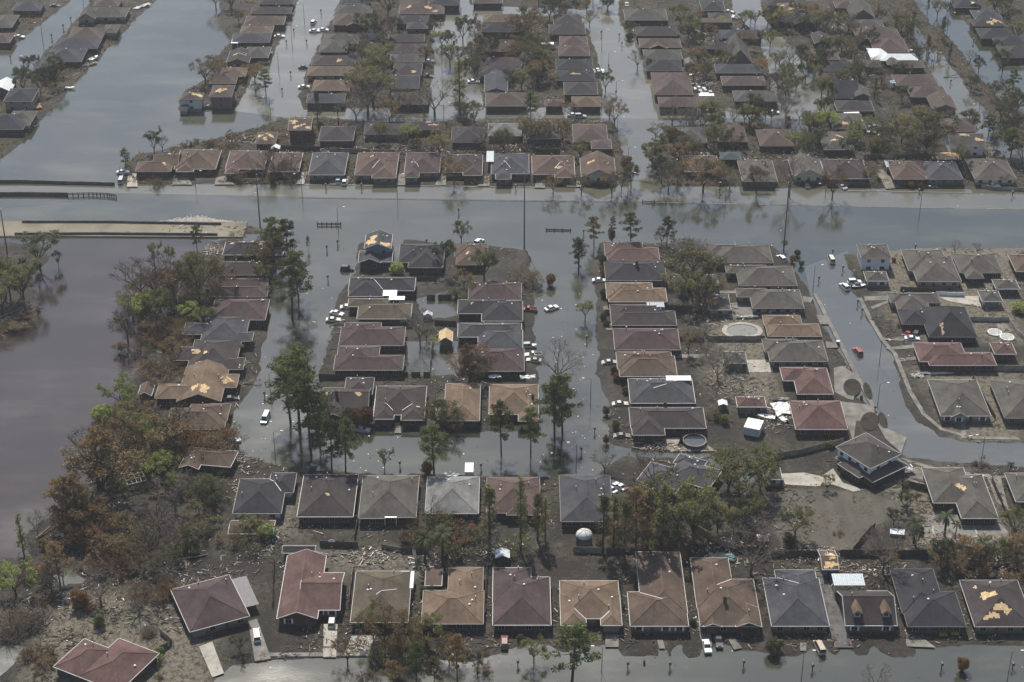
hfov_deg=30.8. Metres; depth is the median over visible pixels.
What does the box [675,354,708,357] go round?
driveway
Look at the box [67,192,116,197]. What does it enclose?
guardrail
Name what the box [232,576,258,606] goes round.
patio roof
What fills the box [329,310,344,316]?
parked car
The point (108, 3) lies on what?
house
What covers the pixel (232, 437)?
thicket
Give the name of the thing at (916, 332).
parked car
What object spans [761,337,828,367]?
house
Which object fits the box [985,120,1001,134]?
leafy tree
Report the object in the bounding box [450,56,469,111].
conifer tree
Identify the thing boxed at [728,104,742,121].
bare tree
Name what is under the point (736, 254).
house
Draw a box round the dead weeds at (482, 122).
[0,0,1023,186]
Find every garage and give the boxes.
[18,118,31,131]
[178,104,188,113]
[672,453,707,464]
[706,292,731,315]
[722,349,747,369]
[735,394,766,413]
[763,466,782,485]
[863,269,888,286]
[977,288,1002,307]
[989,340,1016,360]
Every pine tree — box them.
[36,538,52,562]
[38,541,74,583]
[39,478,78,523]
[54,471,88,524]
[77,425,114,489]
[120,148,130,168]
[189,225,203,250]
[255,68,271,95]
[256,246,273,268]
[260,216,283,264]
[264,354,295,421]
[265,253,313,318]
[273,219,296,257]
[273,342,317,433]
[282,249,313,298]
[286,369,330,453]
[300,390,338,439]
[312,418,346,471]
[328,417,361,472]
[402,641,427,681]
[416,423,452,473]
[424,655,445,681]
[443,633,469,681]
[458,343,479,382]
[485,399,514,454]
[518,406,546,455]
[523,89,538,119]
[533,378,572,440]
[542,372,583,433]
[546,391,565,412]
[568,236,589,258]
[584,215,604,246]
[608,215,616,234]
[612,484,660,558]
[619,211,641,241]
[652,133,667,151]
[657,216,676,245]
[983,114,995,135]
[1001,127,1023,156]
[1008,69,1022,83]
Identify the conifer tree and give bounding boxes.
[14,513,29,554]
[311,90,321,121]
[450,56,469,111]
[478,482,500,548]
[513,475,532,551]
[529,491,545,541]
[537,496,549,542]
[573,237,584,269]
[593,490,612,554]
[606,494,621,547]
[617,496,632,557]
[637,486,656,550]
[650,481,671,550]
[690,514,698,541]
[851,47,856,68]
[857,60,862,79]
[872,77,878,99]
[908,15,914,37]
[925,34,930,55]
[938,16,946,39]
[947,42,952,61]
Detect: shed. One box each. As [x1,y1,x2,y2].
[0,77,16,96]
[104,24,120,38]
[138,381,154,401]
[228,520,275,538]
[271,144,280,151]
[282,545,315,559]
[363,18,380,28]
[367,26,376,39]
[423,310,432,320]
[425,568,442,589]
[439,328,452,348]
[495,547,509,563]
[684,57,694,69]
[704,274,718,289]
[718,399,727,410]
[817,549,838,577]
[934,152,961,164]
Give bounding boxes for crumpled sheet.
[33,103,41,108]
[133,3,151,8]
[444,471,459,475]
[488,374,500,377]
[520,374,535,378]
[708,552,731,556]
[721,555,734,560]
[736,314,757,316]
[757,534,768,541]
[770,402,790,413]
[772,397,789,400]
[903,466,914,470]
[911,373,924,376]
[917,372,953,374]
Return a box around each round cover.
[987,328,1001,335]
[1000,333,1013,340]
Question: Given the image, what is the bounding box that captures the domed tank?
[576,528,592,546]
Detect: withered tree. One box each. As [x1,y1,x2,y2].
[59,428,142,495]
[60,489,108,533]
[97,413,138,456]
[135,266,179,295]
[136,410,190,449]
[157,336,183,358]
[158,268,195,301]
[160,351,176,363]
[169,146,179,153]
[181,250,203,269]
[188,58,217,82]
[196,261,238,292]
[204,54,216,61]
[205,57,227,72]
[225,130,238,141]
[240,61,263,82]
[247,80,260,94]
[253,236,285,264]
[267,146,278,156]
[326,635,361,664]
[352,69,371,89]
[355,669,372,681]
[356,600,411,651]
[374,20,392,33]
[376,99,399,122]
[378,659,406,681]
[388,624,424,658]
[389,606,426,639]
[417,397,450,424]
[434,631,464,661]
[439,155,451,164]
[441,156,468,184]
[453,268,472,286]
[465,20,485,32]
[477,39,492,56]
[477,138,486,149]
[500,6,545,41]
[500,48,519,56]
[509,34,534,56]
[518,117,537,133]
[527,59,555,78]
[527,122,551,136]
[541,175,562,194]
[543,115,569,131]
[548,2,565,14]
[559,101,577,114]
[569,172,592,194]
[600,170,627,194]
[602,97,629,125]
[647,121,664,137]
[653,225,669,244]
[664,142,691,161]
[665,156,687,183]
[676,134,697,154]
[680,326,700,353]
[682,153,730,192]
[684,61,705,79]
[687,45,708,61]
[688,142,706,154]
[692,10,706,16]
[692,524,718,550]
[699,102,726,117]
[699,279,725,293]
[701,68,708,77]
[703,23,718,38]
[728,132,744,150]
[737,29,758,44]
[748,164,773,192]
[749,10,760,22]
[749,57,769,67]
[751,529,767,547]
[800,5,816,12]
[821,164,848,199]
[861,164,880,180]
[880,547,897,566]
[922,43,937,56]
[930,43,947,57]
[931,0,946,16]
[933,528,966,554]
[941,33,949,43]
[957,532,994,562]
[966,546,984,561]
[1006,532,1023,558]
[1007,546,1023,565]
[1011,140,1023,162]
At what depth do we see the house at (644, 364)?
565.33 m
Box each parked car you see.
[15,34,24,38]
[49,3,60,6]
[116,169,129,173]
[203,104,211,108]
[223,395,238,400]
[274,34,284,37]
[298,65,308,68]
[298,84,309,88]
[302,463,316,473]
[309,28,319,32]
[318,27,328,30]
[325,316,340,321]
[328,615,336,628]
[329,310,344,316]
[335,177,340,183]
[340,264,353,270]
[340,304,349,308]
[341,179,346,185]
[353,425,370,432]
[424,59,434,62]
[468,79,479,82]
[473,238,484,242]
[501,635,507,648]
[523,341,536,347]
[526,357,541,362]
[544,304,558,311]
[567,112,574,116]
[574,113,585,117]
[592,277,606,282]
[601,359,616,364]
[611,481,627,491]
[611,485,617,493]
[612,400,628,405]
[613,432,630,438]
[700,89,711,92]
[701,639,711,653]
[714,634,723,647]
[767,312,781,314]
[776,255,786,262]
[804,182,809,188]
[836,183,847,189]
[838,283,849,290]
[847,278,861,283]
[850,282,865,286]
[852,347,863,356]
[902,329,913,336]
[904,335,919,340]
[912,329,920,336]
[986,182,999,186]
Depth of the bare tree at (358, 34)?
789.11 m
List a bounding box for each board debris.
[10,0,1023,681]
[23,0,975,165]
[27,244,1015,629]
[28,241,1011,626]
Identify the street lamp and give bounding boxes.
[1007,650,1023,680]
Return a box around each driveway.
[127,173,137,186]
[172,177,191,183]
[199,642,223,676]
[215,176,233,183]
[248,619,270,660]
[296,172,306,183]
[323,624,337,656]
[330,176,348,183]
[345,635,375,654]
[395,422,400,432]
[396,173,404,184]
[435,176,445,184]
[478,176,489,185]
[535,180,544,187]
[566,181,580,186]
[605,324,612,329]
[605,635,618,646]
[657,640,664,647]
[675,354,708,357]
[696,620,711,645]
[712,291,735,292]
[728,638,741,648]
[732,303,752,315]
[747,359,772,371]
[782,469,863,491]
[800,643,805,650]
[803,296,812,302]
[814,565,852,646]
[816,315,829,323]
[826,341,837,347]
[834,366,859,399]
[841,401,877,438]
[864,296,887,300]
[871,300,888,308]
[876,170,900,188]
[878,424,906,452]
[885,336,908,340]
[887,345,913,349]
[896,356,916,360]
[905,466,924,483]
[906,632,934,646]
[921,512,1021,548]
[939,296,980,305]
[961,423,965,437]
[986,474,1007,508]
[997,324,1010,331]
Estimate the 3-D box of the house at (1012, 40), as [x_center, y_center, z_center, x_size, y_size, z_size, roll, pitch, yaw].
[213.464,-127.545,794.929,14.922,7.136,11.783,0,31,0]
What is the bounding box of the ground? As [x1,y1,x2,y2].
[0,0,1023,681]
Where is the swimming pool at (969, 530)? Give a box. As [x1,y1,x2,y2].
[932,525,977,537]
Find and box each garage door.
[192,629,205,637]
[603,626,618,632]
[727,364,742,369]
[739,408,750,413]
[868,282,876,286]
[984,302,998,307]
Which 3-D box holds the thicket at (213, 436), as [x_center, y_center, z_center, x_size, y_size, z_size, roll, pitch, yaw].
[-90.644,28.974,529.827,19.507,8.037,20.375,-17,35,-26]
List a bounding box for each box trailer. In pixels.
[465,463,473,475]
[541,42,553,49]
[699,93,713,96]
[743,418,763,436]
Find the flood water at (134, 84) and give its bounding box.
[0,0,1023,681]
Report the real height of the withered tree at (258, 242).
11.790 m
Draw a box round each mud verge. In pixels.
[843,379,860,395]
[861,412,878,430]
[863,382,871,398]
[878,412,887,427]
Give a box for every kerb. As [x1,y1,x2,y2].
[299,184,534,187]
[299,197,660,202]
[661,202,1023,209]
[848,190,970,192]
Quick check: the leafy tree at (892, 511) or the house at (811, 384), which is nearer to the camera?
the leafy tree at (892, 511)
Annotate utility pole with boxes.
[0,208,7,251]
[255,168,260,226]
[524,171,524,247]
[783,176,789,249]
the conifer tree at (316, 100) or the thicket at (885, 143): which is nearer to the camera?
the thicket at (885, 143)
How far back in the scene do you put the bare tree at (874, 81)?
750.93 m
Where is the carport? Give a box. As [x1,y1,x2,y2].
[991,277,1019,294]
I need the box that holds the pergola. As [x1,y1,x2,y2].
[123,472,147,491]
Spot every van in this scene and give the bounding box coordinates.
[118,176,124,183]
[253,628,260,642]
[260,410,270,423]
[813,640,825,654]
[827,255,835,263]
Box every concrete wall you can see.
[0,179,114,184]
[0,192,66,195]
[14,232,217,234]
[22,220,220,224]
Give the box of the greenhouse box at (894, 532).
[890,528,904,536]
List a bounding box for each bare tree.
[0,254,16,297]
[27,508,47,535]
[35,565,60,588]
[48,562,68,581]
[63,426,129,487]
[82,561,119,604]
[106,253,169,295]
[108,300,141,341]
[119,391,142,414]
[123,578,163,612]
[127,257,182,304]
[130,512,178,556]
[136,349,165,370]
[137,493,180,532]
[145,250,193,298]
[148,400,201,441]
[149,468,202,511]
[154,135,167,151]
[156,509,205,548]
[177,272,221,318]
[244,155,277,179]
[255,152,292,178]
[277,153,302,172]
[281,168,297,183]
[337,76,394,114]
[339,95,366,120]
[345,118,358,128]
[346,59,366,79]
[348,67,390,93]
[350,31,375,50]
[356,41,376,60]
[370,33,382,43]
[386,16,399,30]
[387,84,412,101]
[392,130,408,141]
[395,88,418,111]
[400,305,435,346]
[411,93,432,114]
[413,77,460,116]
[413,492,447,527]
[457,101,475,119]
[460,41,482,52]
[466,43,487,67]
[469,116,495,143]
[472,522,504,556]
[473,72,484,83]
[486,134,510,152]
[503,70,522,89]
[516,53,532,74]
[517,113,549,131]
[525,63,542,84]
[529,337,586,374]
[543,29,555,39]
[552,123,571,143]
[580,10,598,26]
[586,444,620,472]
[598,96,624,116]
[610,520,629,540]
[622,445,689,508]
[627,49,646,68]
[653,103,682,125]
[656,158,683,191]
[662,236,718,276]
[674,114,698,126]
[679,106,699,124]
[679,107,705,126]
[684,135,704,154]
[693,330,718,354]
[694,323,711,343]
[695,347,738,382]
[713,38,736,51]
[713,340,749,371]
[715,166,746,189]
[720,516,789,575]
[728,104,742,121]
[740,515,763,531]
[760,74,779,89]
[769,489,778,505]
[771,116,787,128]
[774,58,792,71]
[774,93,790,107]
[775,156,809,197]
[777,97,796,115]
[778,43,799,61]
[778,50,801,63]
[783,13,799,29]
[794,107,805,117]
[817,10,837,30]
[840,10,860,31]
[840,11,860,26]
[846,125,865,143]
[847,20,859,32]
[849,31,865,51]
[854,52,882,75]
[858,519,918,573]
[859,659,895,681]
[865,76,887,92]
[881,152,895,167]
[904,0,927,12]
[910,46,928,59]
[914,140,926,152]
[922,146,938,160]
[927,103,954,129]
[951,240,962,252]
[971,242,981,252]
[991,142,1002,150]
[999,103,1023,125]
[1010,155,1023,168]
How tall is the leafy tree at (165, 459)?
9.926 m
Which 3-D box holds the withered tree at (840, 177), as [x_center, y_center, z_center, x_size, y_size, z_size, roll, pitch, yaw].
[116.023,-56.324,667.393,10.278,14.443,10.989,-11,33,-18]
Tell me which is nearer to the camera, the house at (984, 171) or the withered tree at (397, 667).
the withered tree at (397, 667)
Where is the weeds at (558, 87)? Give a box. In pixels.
[0,0,1023,186]
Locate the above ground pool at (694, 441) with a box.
[683,433,706,448]
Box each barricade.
[317,222,340,225]
[546,228,570,230]
[642,200,665,202]
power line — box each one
[3,168,255,207]
[258,168,519,175]
[528,172,779,178]
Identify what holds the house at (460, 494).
on the ground
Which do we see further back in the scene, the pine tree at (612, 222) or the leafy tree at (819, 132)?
the leafy tree at (819, 132)
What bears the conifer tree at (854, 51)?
on the ground
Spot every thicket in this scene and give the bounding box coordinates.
[0,309,37,331]
[0,319,18,338]
[12,558,53,584]
[16,644,45,662]
[20,300,41,316]
[32,591,55,607]
[32,642,56,660]
[32,651,61,675]
[45,496,110,536]
[57,500,118,549]
[58,500,97,526]
[70,592,102,614]
[78,553,106,571]
[79,509,137,552]
[82,541,105,552]
[84,447,151,491]
[85,539,141,581]
[86,412,123,438]
[105,507,129,528]
[106,313,128,327]
[106,433,162,481]
[109,399,141,415]
[110,509,159,548]
[110,533,142,554]
[111,332,155,357]
[113,413,164,445]
[114,529,169,574]
[115,280,158,302]
[120,577,169,604]
[125,399,156,415]
[132,295,153,318]
[132,310,173,332]
[132,356,186,385]
[133,466,161,479]
[136,432,183,467]
[137,358,157,368]
[139,569,181,599]
[144,333,169,348]
[145,582,177,603]
[147,177,164,187]
[147,315,178,340]
[152,657,164,668]
[153,673,164,679]
[154,324,185,346]
[158,420,233,460]
[161,313,197,328]
[161,316,184,333]
[162,360,185,372]
[163,429,212,460]
[165,325,194,347]
[166,536,199,561]
[167,279,211,310]
[168,318,186,335]
[175,497,221,540]
[177,139,194,147]
[178,469,227,506]
[179,421,249,449]
[184,517,205,538]
[193,477,230,500]
[196,423,245,449]
[201,139,215,146]
[213,520,249,547]
[219,142,230,149]
[220,230,246,243]
[225,169,250,182]
[230,514,279,551]
[365,644,398,666]
[375,634,410,660]
[386,634,426,676]
[393,510,466,552]
[399,518,428,542]
[410,635,437,652]
[416,144,436,151]
[421,510,458,526]
[421,519,498,558]
[440,518,483,549]
[442,406,469,430]
[445,342,495,381]
[447,280,476,299]
[448,100,472,115]
[472,660,493,673]
[493,535,521,560]
[507,263,541,285]
[532,278,545,288]
[593,526,621,545]
[642,535,680,550]
[660,272,688,295]
[663,532,693,558]
[692,287,719,311]
[705,406,721,420]
[783,532,801,546]
[784,115,797,125]
[833,528,844,536]
[859,131,900,153]
[889,119,908,131]
[921,543,954,559]
[930,550,977,577]
[954,548,995,579]
[968,542,996,564]
[970,454,989,466]
[996,536,1021,557]
[996,550,1023,588]
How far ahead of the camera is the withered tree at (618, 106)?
723.81 m
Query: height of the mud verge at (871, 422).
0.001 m
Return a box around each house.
[0,14,19,32]
[0,33,15,47]
[0,114,24,134]
[3,88,38,111]
[12,2,44,15]
[12,110,37,125]
[32,56,57,77]
[48,48,87,66]
[52,38,102,53]
[53,638,159,681]
[68,25,105,43]
[77,6,129,23]
[93,0,121,6]
[135,153,181,177]
[154,359,239,407]
[167,402,230,435]
[170,574,249,638]
[173,149,221,177]
[173,339,245,375]
[178,447,238,475]
[180,90,203,111]
[182,316,253,347]
[203,276,268,302]
[209,73,237,87]
[209,85,235,108]
[210,296,269,326]
[216,259,268,277]
[221,65,247,81]
[222,241,285,261]
[225,150,268,178]
[226,47,250,66]
[231,33,271,47]
[231,41,271,62]
[232,473,296,519]
[240,24,273,37]
[244,16,285,29]
[251,6,292,19]
[255,132,278,149]
[258,0,294,9]
[268,150,302,177]
[276,549,344,625]
[288,115,313,141]
[297,472,358,523]
[306,64,353,80]
[306,91,345,108]
[308,150,348,180]
[311,55,356,65]
[312,79,350,95]
[318,126,355,146]
[319,34,359,54]
[321,375,374,425]
[333,13,364,30]
[333,344,404,376]
[335,4,372,17]
[338,0,371,4]
[338,322,405,351]
[347,296,412,324]
[348,275,415,302]
[350,570,413,628]
[354,152,398,184]
[358,229,393,269]
[358,475,419,525]
[363,124,404,139]
[373,386,426,426]
[387,43,425,58]
[388,34,424,43]
[388,75,419,92]
[390,55,424,67]
[391,92,428,110]
[392,61,422,78]
[396,13,428,28]
[398,244,444,273]
[399,2,444,19]
[404,150,440,183]
[406,20,427,33]
[406,121,438,134]
[421,567,483,630]
[425,476,479,519]
[428,0,459,11]
[435,383,480,426]
[445,153,482,180]
[451,127,483,147]
[454,241,487,270]
[457,297,522,322]
[457,321,522,347]
[467,348,524,377]
[468,280,521,299]
[472,0,502,8]
[479,66,522,81]
[481,23,523,36]
[481,55,521,65]
[482,12,522,22]
[483,40,517,56]
[484,70,507,92]
[485,92,526,111]
[486,151,528,185]
[486,477,540,521]
[488,123,521,141]
[489,384,538,427]
[492,566,550,631]
[528,123,559,143]
[532,153,574,182]
[545,97,563,111]
[549,22,585,38]
[553,15,581,23]
[555,58,592,69]
[555,69,594,85]
[558,45,589,58]
[559,36,587,45]
[559,475,613,528]
[559,580,622,632]
[563,82,597,99]
[571,96,600,112]
[572,124,611,154]
[580,150,615,183]
[604,240,659,261]
[604,259,666,286]
[605,281,667,307]
[609,302,676,327]
[613,326,680,355]
[616,350,677,382]
[623,7,667,25]
[627,376,695,406]
[627,551,688,632]
[628,401,706,441]
[634,461,721,499]
[635,24,679,41]
[638,38,681,52]
[642,47,682,59]
[644,60,682,76]
[650,72,693,100]
[657,97,697,112]
[671,127,706,148]
[682,154,718,177]
[690,557,761,633]
[699,0,725,15]
[699,16,731,29]
[699,95,715,109]
[705,39,725,53]
[705,242,773,268]
[708,11,731,17]
[714,64,761,78]
[714,122,747,147]
[718,29,762,43]
[720,74,765,90]
[723,32,751,63]
[725,262,797,288]
[732,90,777,106]
[735,286,804,314]
[737,157,777,187]
[755,129,793,151]
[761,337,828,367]
[762,315,821,339]
[762,570,829,632]
[766,0,796,8]
[776,3,804,13]
[778,14,795,26]
[779,366,833,400]
[787,152,823,181]
[789,399,848,435]
[791,10,815,29]
[808,49,839,64]
[811,31,828,48]
[819,71,852,85]
[819,132,854,155]
[820,158,869,184]
[821,59,853,72]
[828,113,866,134]
[830,79,858,100]
[831,574,897,632]
[833,1,849,12]
[834,99,874,115]
[835,432,908,487]
[846,0,874,19]
[851,19,884,27]
[852,25,900,43]
[854,84,870,100]
[856,243,891,271]
[863,60,881,72]
[866,48,917,65]
[868,38,909,53]
[884,159,926,184]
[886,56,925,72]
[887,290,941,313]
[889,74,938,90]
[889,569,966,633]
[896,306,977,342]
[900,249,961,287]
[907,86,946,102]
[912,341,996,371]
[921,159,963,184]
[921,467,998,524]
[926,91,957,115]
[927,378,990,423]
[939,118,976,143]
[944,131,985,156]
[950,0,978,12]
[951,253,1002,284]
[959,578,1023,633]
[965,157,1016,184]
[969,10,1002,19]
[969,18,1005,31]
[970,0,982,9]
[975,28,1017,43]
[988,380,1023,424]
[992,35,1023,50]
[996,46,1023,63]
[1004,473,1023,508]
[1007,253,1023,277]
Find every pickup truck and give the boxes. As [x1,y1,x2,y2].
[421,73,432,77]
[523,305,537,312]
[525,351,541,357]
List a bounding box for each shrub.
[0,600,43,645]
[11,597,61,630]
[68,588,88,608]
[90,403,113,419]
[92,616,104,625]
[155,646,164,653]
[183,537,198,552]
[256,523,276,539]
[269,174,275,183]
[309,413,322,430]
[348,408,363,426]
[358,405,373,425]
[388,262,404,275]
[419,586,427,596]
[420,461,432,475]
[516,634,523,641]
[545,273,555,285]
[599,255,606,264]
[599,269,604,276]
[599,288,605,297]
[600,312,607,319]
[602,406,609,414]
[602,434,609,443]
[603,319,610,326]
[607,229,615,240]
[610,365,617,372]
[612,372,619,380]
[612,420,619,429]
[619,377,627,383]
[620,156,633,171]
[621,386,628,393]
[625,33,633,39]
[666,126,677,134]
[689,618,696,624]
[720,414,728,424]
[743,629,752,638]
[764,636,784,655]
[782,532,795,544]
[789,255,796,261]
[794,249,800,255]
[826,440,834,447]
[957,657,969,670]
[1010,301,1023,312]
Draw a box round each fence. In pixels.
[158,639,171,658]
[159,628,173,647]
[272,556,273,606]
[281,145,319,150]
[318,372,370,379]
[319,540,357,547]
[329,147,394,152]
[348,565,353,605]
[355,492,360,534]
[381,544,400,551]
[401,372,429,376]
[401,547,426,552]
[417,276,435,279]
[427,294,457,299]
[434,320,455,325]
[485,560,487,617]
[533,148,559,152]
[573,546,605,553]
[606,546,680,553]
[620,572,623,608]
[668,305,700,310]
[680,336,703,341]
[691,524,728,548]
[704,330,764,340]
[729,546,768,551]
[770,550,818,556]
[777,438,843,458]
[840,549,928,555]
[853,522,875,549]
[864,153,927,158]
[900,287,938,291]
[901,480,927,490]
[936,291,964,295]
[969,316,1023,339]
[972,374,995,419]
[981,184,1023,190]
[991,477,1012,526]
[994,365,1023,370]
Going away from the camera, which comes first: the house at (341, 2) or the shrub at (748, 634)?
the shrub at (748, 634)
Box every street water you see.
[234,0,831,119]
[804,251,1023,466]
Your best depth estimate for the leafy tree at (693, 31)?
801.43 m
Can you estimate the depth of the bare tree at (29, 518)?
494.58 m
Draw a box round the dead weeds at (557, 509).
[3,243,1023,680]
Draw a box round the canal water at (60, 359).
[0,238,213,557]
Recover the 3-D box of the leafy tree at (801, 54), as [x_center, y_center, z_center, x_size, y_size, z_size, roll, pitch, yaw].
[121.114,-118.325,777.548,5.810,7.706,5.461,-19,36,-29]
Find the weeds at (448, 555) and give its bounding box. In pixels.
[0,239,1023,678]
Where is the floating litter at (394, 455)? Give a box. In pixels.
[234,113,1017,679]
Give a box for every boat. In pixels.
[87,55,97,61]
[757,414,776,419]
[775,412,788,423]
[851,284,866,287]
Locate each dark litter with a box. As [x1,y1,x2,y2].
[2,0,1023,681]
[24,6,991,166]
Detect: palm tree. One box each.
[91,607,104,622]
[333,105,341,125]
[414,528,436,563]
[429,523,455,562]
[897,479,909,500]
[903,514,926,543]
[935,508,955,536]
[951,520,962,538]
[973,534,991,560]
[1006,461,1015,472]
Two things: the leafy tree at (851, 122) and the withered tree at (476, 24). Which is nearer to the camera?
the leafy tree at (851, 122)
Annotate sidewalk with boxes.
[269,652,372,656]
[813,293,879,424]
[858,298,1018,439]
[901,458,1004,477]
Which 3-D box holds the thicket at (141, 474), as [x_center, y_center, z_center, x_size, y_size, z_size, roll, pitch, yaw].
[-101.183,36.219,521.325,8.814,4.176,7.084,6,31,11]
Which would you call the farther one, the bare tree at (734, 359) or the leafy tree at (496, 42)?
the leafy tree at (496, 42)
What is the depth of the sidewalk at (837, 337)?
582.92 m
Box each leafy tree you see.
[0,257,20,297]
[0,257,39,300]
[0,273,16,313]
[0,554,37,595]
[10,230,63,266]
[11,68,32,87]
[11,281,29,297]
[12,65,28,84]
[17,258,27,269]
[19,56,36,66]
[27,54,39,65]
[27,72,49,94]
[35,64,49,77]
[41,61,66,84]
[46,52,65,74]
[50,250,62,266]
[95,371,138,411]
[100,400,141,441]
[115,290,149,319]
[129,289,163,319]
[134,286,169,327]
[135,409,177,448]
[139,422,163,439]
[142,125,161,152]
[142,449,172,481]
[147,239,161,265]
[158,300,174,316]
[161,245,175,268]
[165,472,189,492]
[172,255,196,288]
[173,253,225,297]
[174,300,200,316]
[188,472,228,505]
[191,306,216,321]
[207,258,220,274]
[228,635,248,650]
[232,11,243,20]
[238,513,261,527]
[241,244,259,260]
[251,263,270,278]
[337,407,353,418]
[338,407,360,429]
[342,44,358,54]
[343,53,397,106]
[347,39,367,59]
[351,12,370,30]
[352,597,391,638]
[357,57,376,68]
[360,22,373,33]
[362,12,382,26]
[363,41,394,64]
[367,56,387,68]
[371,121,389,142]
[373,0,396,15]
[373,19,385,30]
[377,55,394,72]
[377,447,394,468]
[381,37,396,44]
[381,95,401,111]
[382,65,394,74]
[391,16,402,30]
[398,123,418,137]
[403,124,421,140]
[405,612,443,644]
[408,138,422,148]
[418,44,433,58]
[418,327,436,340]
[421,397,462,431]
[424,336,439,345]
[425,128,454,151]
[426,17,438,32]
[428,239,456,271]
[432,30,450,46]
[439,44,460,65]
[440,30,454,42]
[442,33,459,45]
[451,220,472,242]
[452,45,466,57]
[453,13,477,44]
[455,67,467,78]
[459,354,492,382]
[461,99,482,123]
[463,648,490,672]
[464,41,482,58]
[464,56,481,74]
[468,51,485,67]
[468,247,499,280]
[473,33,487,43]
[478,33,502,55]
[491,128,515,152]
[503,69,513,77]
[506,42,520,56]
[512,68,530,88]
[513,23,531,36]
[515,5,541,31]
[515,117,541,141]
[518,633,547,662]
[519,32,538,53]
[519,41,543,59]
[520,50,539,67]
[523,33,544,46]
[523,62,548,81]
[529,69,546,79]
[530,62,545,83]
[532,46,552,60]
[536,35,552,49]
[539,0,557,19]
[540,621,601,681]
[544,48,553,59]
[547,74,559,84]
[560,4,572,12]
[571,0,580,8]
[572,139,590,153]
[574,143,587,157]
[575,300,593,320]
[578,0,591,10]
[595,67,614,91]
[600,0,614,10]
[610,493,635,518]
[613,170,629,190]
[623,161,639,186]
[624,21,634,32]
[627,500,671,537]
[639,470,720,531]
[641,138,663,163]
[642,148,665,167]
[646,155,676,183]
[647,155,663,166]
[650,509,691,541]
[662,236,729,291]
[666,131,688,149]
[667,3,690,23]
[667,131,679,146]
[672,495,719,538]
[676,13,701,38]
[683,269,720,305]
[685,38,696,47]
[687,27,697,36]
[692,32,707,46]
[694,97,728,121]
[695,111,708,125]
[696,52,712,61]
[698,493,719,509]
[699,62,713,76]
[703,443,758,492]
[704,122,724,147]
[705,110,726,124]
[705,496,739,532]
[712,124,734,151]
[713,444,784,497]
[714,47,725,55]
[714,51,737,63]
[717,164,733,177]
[725,510,745,529]
[730,488,767,524]
[735,9,754,22]
[737,102,764,127]
[740,106,762,126]
[745,459,777,490]
[747,92,763,106]
[749,440,777,464]
[756,30,766,37]
[756,106,768,120]
[760,27,782,45]
[761,9,774,24]
[762,107,770,119]
[763,10,781,28]
[766,5,783,25]
[767,71,787,91]
[767,108,776,120]
[768,50,782,66]
[772,9,795,28]
[776,77,796,96]
[776,505,814,536]
[777,69,791,84]
[779,61,793,72]
[784,125,810,154]
[785,63,801,77]
[788,0,806,12]
[790,71,805,88]
[794,132,817,152]
[795,43,810,59]
[796,51,808,63]
[797,13,810,30]
[797,61,813,82]
[800,110,825,129]
[801,49,818,64]
[807,111,829,128]
[808,126,825,149]
[810,14,822,29]
[810,63,822,78]
[811,112,830,127]
[813,44,829,64]
[813,99,824,112]
[814,75,835,96]
[815,56,829,70]
[817,45,836,60]
[817,96,834,110]
[818,35,831,47]
[820,108,841,130]
[820,474,835,489]
[821,11,833,28]
[824,78,832,88]
[831,11,847,28]
[832,37,843,51]
[834,35,849,51]
[834,68,854,79]
[839,137,861,158]
[840,36,854,49]
[844,58,863,77]
[846,116,864,135]
[846,130,863,145]
[854,60,866,71]
[862,25,880,45]
[863,114,880,126]
[867,123,890,139]
[868,136,885,151]
[872,62,893,83]
[875,10,887,19]
[886,507,903,524]
[888,113,919,143]
[891,12,906,23]
[891,62,905,73]
[894,14,910,30]
[895,84,913,101]
[897,482,920,510]
[898,13,922,36]
[899,61,913,73]
[899,108,961,153]
[909,526,924,548]
[910,45,922,55]
[912,105,931,116]
[915,133,938,143]
[929,537,956,565]
[944,0,953,11]
[952,144,972,168]
[959,108,980,122]
[964,75,979,91]
[970,117,984,129]
[973,55,986,72]
[982,544,995,557]
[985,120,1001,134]
[986,80,1002,94]
[987,0,1002,9]
[987,534,1013,558]
[991,48,1015,72]
[992,39,1003,49]
[992,149,1006,158]
[993,101,1011,121]
[994,91,1018,108]
[997,0,1012,14]
[997,504,1023,535]
[998,130,1023,155]
[1000,79,1014,88]
[1003,10,1014,19]
[1003,97,1018,116]
[1004,83,1021,98]
[1008,21,1023,32]
[1008,94,1023,112]
[1010,88,1023,112]
[1012,27,1023,34]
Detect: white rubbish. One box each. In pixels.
[13,244,1003,608]
[32,24,964,159]
[35,1,1022,676]
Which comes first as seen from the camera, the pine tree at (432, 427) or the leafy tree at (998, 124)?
the pine tree at (432, 427)
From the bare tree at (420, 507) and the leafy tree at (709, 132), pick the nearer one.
the bare tree at (420, 507)
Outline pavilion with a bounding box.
[719,152,741,165]
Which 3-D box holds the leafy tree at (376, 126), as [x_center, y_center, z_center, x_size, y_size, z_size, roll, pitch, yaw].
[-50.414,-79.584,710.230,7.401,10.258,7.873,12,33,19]
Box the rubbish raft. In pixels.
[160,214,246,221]
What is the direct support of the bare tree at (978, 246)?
on the ground
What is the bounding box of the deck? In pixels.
[652,437,714,450]
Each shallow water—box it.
[0,181,1023,207]
[610,118,662,180]
[923,41,994,154]
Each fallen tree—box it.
[0,304,31,317]
[35,520,57,538]
[177,553,207,560]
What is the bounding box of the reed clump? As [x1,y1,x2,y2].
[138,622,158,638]
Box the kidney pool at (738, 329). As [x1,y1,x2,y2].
[722,322,762,335]
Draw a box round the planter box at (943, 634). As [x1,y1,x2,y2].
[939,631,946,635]
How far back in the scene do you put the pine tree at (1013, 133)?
694.80 m
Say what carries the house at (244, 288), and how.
on the ground
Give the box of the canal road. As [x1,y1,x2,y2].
[0,221,247,237]

